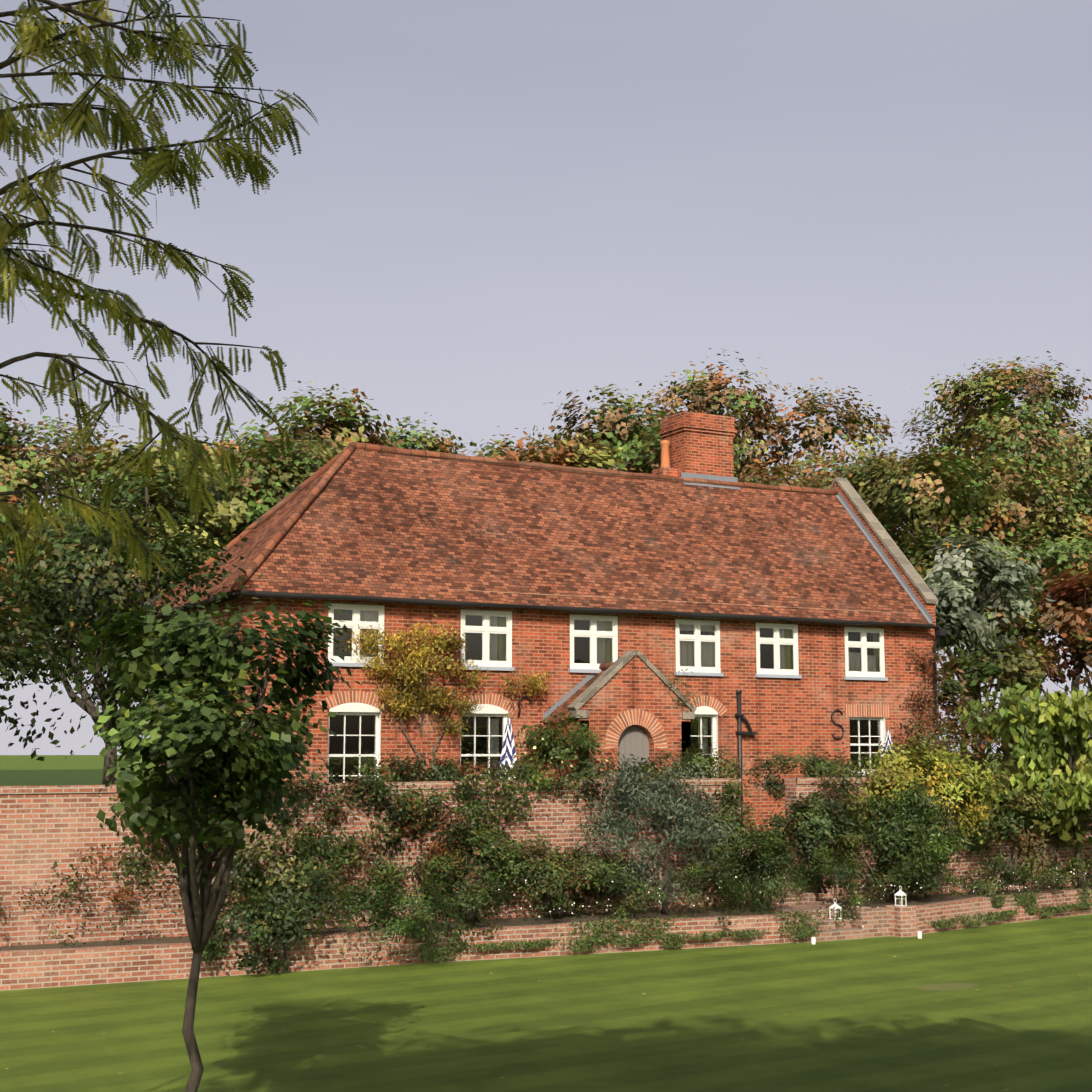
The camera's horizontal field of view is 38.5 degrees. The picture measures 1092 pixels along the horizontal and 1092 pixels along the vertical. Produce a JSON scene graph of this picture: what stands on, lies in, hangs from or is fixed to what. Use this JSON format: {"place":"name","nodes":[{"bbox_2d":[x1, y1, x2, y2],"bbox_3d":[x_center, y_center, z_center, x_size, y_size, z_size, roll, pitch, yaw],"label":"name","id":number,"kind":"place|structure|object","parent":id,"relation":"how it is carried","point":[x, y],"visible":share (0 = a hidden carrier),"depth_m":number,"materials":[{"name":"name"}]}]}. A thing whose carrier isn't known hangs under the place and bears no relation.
{"place":"outdoors","nodes":[
{"label":"outdoors","id":0,"kind":"place"},
{"bbox_2d":[0,769,786,845],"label":"terrace ground","id":1,"kind":"structure","parent":0,"point":[51,777],"depth_m":103.62,"materials":[{"name":"green plant"}]},
{"bbox_2d":[0,458,72,661],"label":"tree","id":2,"kind":"object","parent":1,"relation":"on","point":[5,547],"visible":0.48,"depth_m":42.68,"materials":[{"name":"green plant"}]},
{"bbox_2d":[0,526,92,760],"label":"dark tree","id":3,"kind":"object","parent":1,"relation":"on","point":[12,634],"visible":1,"depth_m":24.80,"materials":[{"name":"green plant"}]},
{"bbox_2d":[0,399,133,671],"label":"tree","id":4,"kind":"object","parent":1,"relation":"on","point":[18,465],"visible":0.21,"depth_m":56.34,"materials":[{"name":"green plant"}]},
{"bbox_2d":[3,423,267,711],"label":"tree","id":5,"kind":"object","parent":1,"relation":"on","point":[61,647],"depth_m":53.76,"materials":[{"name":"green plant"}]},
{"bbox_2d":[0,451,295,784],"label":"dark tree","id":6,"kind":"object","parent":1,"relation":"on","point":[93,593],"visible":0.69,"depth_m":27.79,"materials":[{"name":"green plant"}]},
{"bbox_2d":[11,411,363,661],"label":"tree","id":7,"kind":"object","parent":1,"relation":"on","point":[264,485],"visible":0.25,"depth_m":45.17,"materials":[{"name":"green plant"}]},
{"bbox_2d":[205,381,447,542],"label":"tree","id":8,"kind":"object","parent":1,"relation":"on","point":[346,416],"visible":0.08,"depth_m":51.29,"materials":[{"name":"green plant"}]},
{"bbox_2d":[349,748,423,782],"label":"shrub","id":9,"kind":"object","parent":1,"relation":"on","point":[364,766],"visible":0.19,"depth_m":30.24,"materials":[{"name":"green plant"}]},
{"bbox_2d":[342,413,476,454],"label":"tree","id":10,"kind":"object","parent":1,"relation":"on","point":[433,443],"depth_m":63.02,"materials":[{"name":"green plant"}]},
{"bbox_2d":[362,742,490,782],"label":"yard shrub","id":11,"kind":"object","parent":1,"relation":"on","point":[444,771],"visible":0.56,"depth_m":27.53,"materials":[{"name":"green plant"}]},
{"bbox_2d":[335,614,551,779],"bbox_3d":[-1.939,3.694,31.886,4.805,4.621,1.090,4,-8,-28],"label":"climbing wisteria","id":12,"kind":"object","parent":1,"relation":"on","point":[431,699],"depth_m":31.81,"materials":[{"name":"plant"}]},
{"bbox_2d":[468,753,548,780],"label":"yard shrub","id":13,"kind":"object","parent":1,"relation":"on","point":[519,770],"visible":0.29,"depth_m":28.15,"materials":[{"name":"green plant"}]},
{"bbox_2d":[498,712,518,779],"bbox_3d":[-0.707,4.416,29.538,0.497,2.570,0.497,-6,-10,39],"label":"parasol","id":14,"kind":"object","parent":1,"relation":"on","point":[508,749],"visible":0.31,"depth_m":29.55,"materials":[{"name":"fabric"}]},
{"bbox_2d":[454,423,626,471],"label":"tree","id":15,"kind":"object","parent":1,"relation":"on","point":[564,452],"visible":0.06,"depth_m":51.84,"materials":[{"name":"green plant"}]},
{"bbox_2d":[153,482,937,866],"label":"house walls","id":16,"kind":"structure","parent":1,"relation":"on","point":[783,714],"depth_m":35.53,"materials":[{"name":"red brick"}]},
{"bbox_2d":[329,703,717,714],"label":"white house window heads","id":17,"kind":"object","parent":16,"relation":"attached to","point":[482,709],"visible":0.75,"depth_m":32.69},
{"bbox_2d":[155,449,932,626],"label":"house roof","id":18,"kind":"structure","parent":16,"relation":"on","point":[373,522],"depth_m":35.86,"materials":[{"name":"red tile"}]},
{"bbox_2d":[151,442,838,606],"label":"roof ridge tiles","id":19,"kind":"object","parent":18,"relation":"on","point":[335,464],"visible":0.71,"depth_m":36.20,"materials":[{"name":"red tile"}]},
{"bbox_2d":[652,411,736,476],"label":"house chimney","id":20,"kind":"object","parent":18,"relation":"on","point":[701,443],"visible":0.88,"depth_m":40.32,"materials":[{"name":"red brick"}]},
{"bbox_2d":[660,440,670,467],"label":"chimney pot","id":21,"kind":"object","parent":20,"relation":"on","point":[665,455],"visible":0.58,"depth_m":40.35,"materials":[{"name":"orange ceramic"}]},
{"bbox_2d":[681,472,740,489],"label":"chimney flashing","id":22,"kind":"object","parent":18,"relation":"on","point":[708,477],"visible":0.4,"depth_m":40.19,"materials":[{"name":"grey metal"}]},
{"bbox_2d":[836,488,932,623],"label":"roof flashing","id":23,"kind":"object","parent":18,"relation":"on","point":[890,565],"visible":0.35,"depth_m":40.16,"materials":[{"name":"grey metal"}]},
{"bbox_2d":[543,673,596,719],"bbox_3d":[1.233,3.186,34.162,2.940,1.260,0.001,4,-8,-28],"label":"roof flashing","id":24,"kind":"object","parent":16,"relation":"attached to","point":[570,693],"visible":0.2,"depth_m":33.76,"materials":[{"name":"grey metal"}]},
{"bbox_2d":[233,592,945,822],"bbox_3d":[1.834,3.949,34.158,17.930,5.085,0.390,4,-8,-28],"label":"house ironwork","id":25,"kind":"object","parent":16,"relation":"attached to","point":[939,633],"visible":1,"depth_m":35.15,"materials":[{"name":"black metal"}]},
{"bbox_2d":[318,691,889,716],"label":"window arches","id":26,"kind":"structure","parent":16,"relation":"in","point":[368,698],"depth_m":32.98,"materials":[{"name":"brick"}]},
{"bbox_2d":[327,603,884,782],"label":"window frames","id":27,"kind":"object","parent":16,"relation":"in","point":[486,629],"visible":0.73,"depth_m":34.24,"materials":[{"name":"white wood"}]},
{"bbox_2d":[329,609,879,782],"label":"window panes","id":28,"kind":"structure","parent":27,"relation":"in","point":[688,655],"depth_m":33.13,"materials":[{"name":"clear glass"}]},
{"bbox_2d":[331,662,887,680],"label":"window sills","id":29,"kind":"structure","parent":16,"relation":"attached to","point":[599,671],"depth_m":35.08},
{"bbox_2d":[547,655,690,779],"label":"porch walls","id":30,"kind":"structure","parent":16,"relation":"attached to","point":[633,683],"depth_m":32.98,"materials":[{"name":"brick"}]},
{"bbox_2d":[543,670,605,722],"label":"porch roof","id":31,"kind":"structure","parent":30,"relation":"on","point":[569,700],"depth_m":33.48,"materials":[{"name":"brown tile"}]},
{"bbox_2d":[567,650,695,718],"bbox_3d":[1.834,2.928,33.057,3.009,1.427,0.310,4,-8,-28],"label":"porch coping","id":32,"kind":"object","parent":30,"relation":"on","point":[598,683],"visible":0.67,"depth_m":32.82,"materials":[{"name":"grey stone"}]},
{"bbox_2d":[618,725,648,777],"bbox_3d":[1.797,5.038,32.853,0.920,2.590,0.012,4,-8,-28],"label":"porch door","id":33,"kind":"structure","parent":30,"relation":"in","point":[633,739],"depth_m":33.00,"materials":[{"name":"grey wood"}]},
{"bbox_2d":[604,709,666,749],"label":"brick arch","id":34,"kind":"structure","parent":30,"relation":"in","point":[624,720],"depth_m":32.86,"materials":[{"name":"orange brick"}]},
{"bbox_2d":[652,669,704,709],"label":"climbing plant","id":35,"kind":"object","parent":30,"relation":"attached to","point":[688,695],"visible":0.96,"depth_m":33.35,"materials":[{"name":"green plant"}]},
{"bbox_2d":[829,477,937,603],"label":"gable coping","id":36,"kind":"object","parent":16,"relation":"on","point":[892,548],"visible":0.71,"depth_m":40.38,"materials":[{"name":"grey stone"}]},
{"bbox_2d":[880,641,962,767],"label":"creeper","id":37,"kind":"object","parent":16,"relation":"attached to","point":[925,669],"visible":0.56,"depth_m":38.10,"materials":[{"name":"green plant"}]},
{"bbox_2d":[499,706,638,779],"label":"porch shrub","id":38,"kind":"object","parent":1,"relation":"on","point":[545,750],"visible":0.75,"depth_m":30.75,"materials":[{"name":"green plant"}]},
{"bbox_2d":[523,735,607,774],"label":"rose flowers","id":39,"kind":"object","parent":38,"relation":"on","point":[534,747],"visible":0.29,"depth_m":30.57,"materials":[{"name":"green plant"}]},
{"bbox_2d":[528,381,825,488],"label":"tree","id":40,"kind":"object","parent":1,"relation":"on","point":[644,456],"visible":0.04,"depth_m":55.29,"materials":[{"name":"green plant"}]},
{"bbox_2d":[606,749,747,794],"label":"yard shrub","id":41,"kind":"object","parent":1,"relation":"on","point":[701,768],"visible":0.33,"depth_m":30.09,"materials":[{"name":"green plant"}]},
{"bbox_2d":[611,418,763,479],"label":"tree","id":42,"kind":"object","parent":1,"relation":"on","point":[651,431],"depth_m":77.68,"materials":[{"name":"green plant"}]},
{"bbox_2d":[654,738,752,816],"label":"rose shrub","id":43,"kind":"object","parent":1,"relation":"on","point":[686,753],"visible":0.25,"depth_m":32.23,"materials":[{"name":"green plant"}]},
{"bbox_2d":[627,348,921,557],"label":"tree","id":44,"kind":"object","parent":1,"relation":"on","point":[852,424],"visible":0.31,"depth_m":64.69,"materials":[{"name":"green plant"}]},
{"bbox_2d":[835,741,942,776],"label":"yard shrub","id":45,"kind":"object","parent":1,"relation":"on","point":[878,756],"visible":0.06,"depth_m":32.79,"materials":[{"name":"green plant"}]},
{"bbox_2d":[884,725,893,754],"bbox_3d":[7.877,5.313,35.864,0.497,2.420,0.497,-6,-10,39],"label":"parasol","id":46,"kind":"object","parent":1,"relation":"on","point":[888,739],"visible":0.23,"depth_m":35.94,"materials":[{"name":"fabric"}]},
{"bbox_2d":[820,403,1091,770],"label":"tree","id":47,"kind":"object","parent":1,"relation":"on","point":[1010,502],"visible":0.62,"depth_m":58.85,"materials":[{"name":"green plant"}]},
{"bbox_2d":[895,706,1016,775],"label":"shrub","id":48,"kind":"object","parent":1,"relation":"on","point":[948,742],"depth_m":36.34,"materials":[{"name":"green plant"}]},
{"bbox_2d":[844,351,1091,768],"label":"tree","id":49,"kind":"object","parent":1,"relation":"on","point":[991,384],"visible":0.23,"depth_m":68.66,"materials":[{"name":"green plant"}]},
{"bbox_2d":[917,527,1055,769],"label":"whitebeam tree","id":50,"kind":"object","parent":1,"relation":"on","point":[961,616],"visible":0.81,"depth_m":48.12,"materials":[{"name":"green plant"}]},
{"bbox_2d":[936,636,1063,774],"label":"shrub","id":51,"kind":"object","parent":1,"relation":"on","point":[1023,671],"visible":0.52,"depth_m":44.65,"materials":[{"name":"green plant"}]},
{"bbox_2d":[974,563,1091,736],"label":"russet tree","id":52,"kind":"object","parent":1,"relation":"on","point":[1074,621],"visible":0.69,"depth_m":52.50,"materials":[{"name":"brown plant"}]},
{"bbox_2d":[1035,405,1091,696],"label":"tree","id":53,"kind":"object","parent":1,"relation":"on","point":[1082,470],"visible":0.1,"depth_m":76.32,"materials":[{"name":"green plant"}]},
{"bbox_2d":[0,754,1091,1091],"bbox_3d":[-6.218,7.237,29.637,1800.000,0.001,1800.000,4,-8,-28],"label":"lawn","id":54,"kind":"structure","parent":0,"point":[950,1010],"depth_m":19.32,"materials":[{"name":"green plant"}]},
{"bbox_2d":[0,0,317,578],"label":"acacia tree","id":55,"kind":"object","parent":54,"relation":"on","point":[36,38],"visible":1,"depth_m":7.58,"materials":[{"name":"green plant"}]},
{"bbox_2d":[64,589,360,1091],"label":"tree","id":56,"kind":"object","parent":54,"relation":"on","point":[191,717],"visible":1,"depth_m":13.59,"materials":[{"name":"green plant"}]},
{"bbox_2d":[0,773,1091,945],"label":"retaining wall","id":57,"kind":"structure","parent":54,"relation":"on","point":[43,828],"depth_m":25.50,"materials":[{"name":"brick"}]},
{"bbox_2d":[36,756,759,928],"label":"climbing plants","id":58,"kind":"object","parent":57,"relation":"attached to","point":[417,825],"depth_m":26.05,"materials":[{"name":"green plant"}]},
{"bbox_2d":[281,787,1091,895],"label":"pink flowers","id":59,"kind":"object","parent":57,"relation":"attached to","point":[502,820],"visible":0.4,"depth_m":26.63,"materials":[{"name":"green plant"}]},
{"bbox_2d":[741,742,866,801],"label":"yard shrub","id":60,"kind":"object","parent":57,"relation":"on","point":[817,764],"visible":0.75,"depth_m":31.39,"materials":[{"name":"green plant"}]},
{"bbox_2d":[805,759,1091,879],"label":"shrub","id":61,"kind":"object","parent":57,"relation":"attached to","point":[829,787],"depth_m":30.65,"materials":[{"name":"green plant"}]},
{"bbox_2d":[389,926,836,961],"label":"tufts","id":62,"kind":"object","parent":54,"relation":"on","point":[670,942],"visible":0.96,"depth_m":25.92,"materials":[{"name":"green plant"}]},
{"bbox_2d":[811,937,815,943],"bbox_3d":[4.646,6.858,27.185,0.084,0.120,0.084,4,-8,-28],"label":"candle jar","id":63,"kind":"object","parent":54,"relation":"on","point":[813,940],"visible":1,"depth_m":27.15,"materials":[{"name":"white"}]},
{"bbox_2d":[742,843,889,942],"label":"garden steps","id":64,"kind":"structure","parent":54,"relation":"on","point":[874,922],"depth_m":28.27,"materials":[{"name":"brown brick"}]},
{"bbox_2d":[829,900,841,918],"bbox_3d":[5.235,6.567,28.316,0.168,0.362,0.168,5,-9,-33],"label":"lantern","id":65,"kind":"object","parent":64,"relation":"on","point":[831,912],"visible":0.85,"depth_m":28.28,"materials":[{"name":"white metal"}]},
{"bbox_2d":[917,931,921,938],"bbox_3d":[6.691,6.966,28.018,0.084,0.120,0.084,4,-8,-28],"label":"candle jar","id":66,"kind":"object","parent":54,"relation":"on","point":[919,934],"visible":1,"depth_m":27.99,"materials":[{"name":"white"}]},
{"bbox_2d":[922,902,1091,928],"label":"tufts","id":67,"kind":"object","parent":54,"relation":"on","point":[1047,911],"visible":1,"depth_m":30.05,"materials":[{"name":"green plant"}]},
{"bbox_2d":[0,887,1091,990],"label":"low brick wall","id":68,"kind":"structure","parent":0,"point":[37,968],"depth_m":24.59,"materials":[{"name":"brown brick"}]},
{"bbox_2d":[0,885,1091,950],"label":"coping","id":69,"kind":"object","parent":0,"point":[912,900],"visible":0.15,"depth_m":26.92,"materials":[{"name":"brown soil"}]},
{"bbox_2d":[0,865,222,947],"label":"climbing plant","id":70,"kind":"object","parent":69,"relation":"on","point":[88,914],"visible":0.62,"depth_m":23.36,"materials":[{"name":"green plant"}]},
{"bbox_2d":[179,868,352,974],"bbox_3d":[-4.251,5.755,23.869,2.614,1.704,2.243,1,-7,-5],"label":"shrub","id":71,"kind":"object","parent":69,"relation":"on","point":[270,910],"visible":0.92,"depth_m":23.34,"materials":[{"name":"green plant"}]},
{"bbox_2d":[211,810,355,934],"bbox_3d":[-4.192,5.104,24.604,2.752,2.157,1.726,4,-8,-28],"label":"shrub","id":72,"kind":"object","parent":69,"relation":"on","point":[288,872],"visible":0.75,"depth_m":24.52,"materials":[{"name":"green plant"}]},
{"bbox_2d":[326,867,474,966],"bbox_3d":[-2.270,5.766,24.330,2.266,1.455,1.831,4,-8,-28],"label":"dome shrub","id":73,"kind":"object","parent":69,"relation":"on","point":[406,925],"visible":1,"depth_m":24.17,"materials":[{"name":"green plant"}]},
{"bbox_2d":[408,810,520,923],"bbox_3d":[-1.288,5.434,26.079,1.980,2.030,1.453,4,-8,-28],"label":"shrub","id":74,"kind":"object","parent":69,"relation":"on","point":[483,847],"visible":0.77,"depth_m":25.98,"materials":[{"name":"green plant"}]},
{"bbox_2d":[495,828,632,918],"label":"shrub","id":75,"kind":"object","parent":69,"relation":"on","point":[576,874],"visible":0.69,"depth_m":26.74,"materials":[{"name":"green plant"}]},
{"bbox_2d":[409,825,812,939],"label":"shrubs","id":76,"kind":"object","parent":69,"relation":"on","point":[478,891],"visible":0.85,"depth_m":26.59,"materials":[{"name":"green plant"}]},
{"bbox_2d":[430,908,842,951],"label":"trailing plants","id":77,"kind":"object","parent":69,"relation":"on","point":[600,933],"visible":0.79,"depth_m":26.11,"materials":[{"name":"green plant"}]},
{"bbox_2d":[549,754,747,913],"bbox_3d":[1.834,5.073,27.564,3.776,2.794,2.772,4,-8,-28],"label":"shrub","id":78,"kind":"object","parent":69,"relation":"on","point":[669,807],"visible":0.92,"depth_m":27.41,"materials":[{"name":"green plant"}]},
{"bbox_2d":[692,799,776,910],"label":"shrub","id":79,"kind":"object","parent":69,"relation":"on","point":[739,828],"visible":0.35,"depth_m":28.59,"materials":[{"name":"green plant"}]},
{"bbox_2d":[722,825,802,911],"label":"bush","id":80,"kind":"object","parent":69,"relation":"on","point":[775,839],"visible":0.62,"depth_m":28.02,"materials":[{"name":"green plant"}]},
{"bbox_2d":[467,867,1085,926],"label":"white flowers","id":81,"kind":"object","parent":69,"relation":"on","point":[777,903],"visible":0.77,"depth_m":27.37,"materials":[{"name":"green plant"}]},
{"bbox_2d":[760,781,887,893],"bbox_3d":[5.316,5.541,29.809,2.701,2.148,1.578,4,-8,-28],"label":"shrub","id":82,"kind":"object","parent":69,"relation":"on","point":[820,818],"visible":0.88,"depth_m":29.62,"materials":[{"name":"green plant"}]},
{"bbox_2d":[781,843,867,927],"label":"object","id":83,"kind":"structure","parent":69,"relation":"on","point":[826,868],"depth_m":28.75,"materials":[{"name":"green plant"}]},
{"bbox_2d":[826,779,994,901],"bbox_3d":[6.838,5.587,29.942,2.744,2.430,3.032,-6,-9,37],"label":"green shrub","id":84,"kind":"object","parent":69,"relation":"on","point":[906,817],"visible":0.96,"depth_m":29.62,"materials":[{"name":"green plant"}]},
{"bbox_2d":[840,729,1008,863],"bbox_3d":[7.590,4.997,30.989,3.872,2.711,2.162,4,-8,-28],"label":"yellow shrub","id":85,"kind":"object","parent":69,"relation":"on","point":[967,776],"visible":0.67,"depth_m":31.00,"materials":[{"name":"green plant"}]},
{"bbox_2d":[857,839,1091,905],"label":"border","id":86,"kind":"object","parent":69,"relation":"on","point":[980,886],"visible":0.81,"depth_m":31.03,"materials":[{"name":"green plant"}]},
{"bbox_2d":[961,784,1069,892],"bbox_3d":[9.586,5.930,31.850,2.654,2.157,1.505,2,-8,-16],"label":"shrub bed","id":87,"kind":"object","parent":69,"relation":"on","point":[1026,806],"visible":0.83,"depth_m":31.63,"materials":[{"name":"green plant"}]},
{"bbox_2d":[958,678,1091,888],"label":"yellow green tree","id":88,"kind":"object","parent":69,"relation":"on","point":[1051,752],"visible":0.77,"depth_m":32.20,"materials":[{"name":"green plant"}]},
{"bbox_2d":[986,887,1091,913],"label":"trailing plants","id":89,"kind":"object","parent":69,"relation":"on","point":[1027,898],"visible":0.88,"depth_m":30.84,"materials":[{"name":"green plant"}]},
{"bbox_2d":[1000,807,1089,890],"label":"shrub","id":90,"kind":"object","parent":69,"relation":"on","point":[1057,842],"visible":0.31,"depth_m":32.40,"materials":[{"name":"green plant"}]},
{"bbox_2d":[0,0,1091,754],"label":"sky","id":91,"kind":"structure","parent":0,"point":[490,210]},
{"bbox_2d":[329,609,878,782],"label":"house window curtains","id":92,"kind":"object","parent":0,"point":[336,765],"depth_m":33.91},
{"bbox_2d":[599,662,613,669],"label":"porch ridge tiles","id":93,"kind":"object","parent":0,"point":[604,666],"visible":0.31,"depth_m":33.98,"materials":[{"name":"brown tile"}]},
{"bbox_2d":[894,886,906,905],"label":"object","id":94,"kind":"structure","parent":0,"point":[899,893],"depth_m":28.48,"materials":[{"name":"white metal"}]}
]}

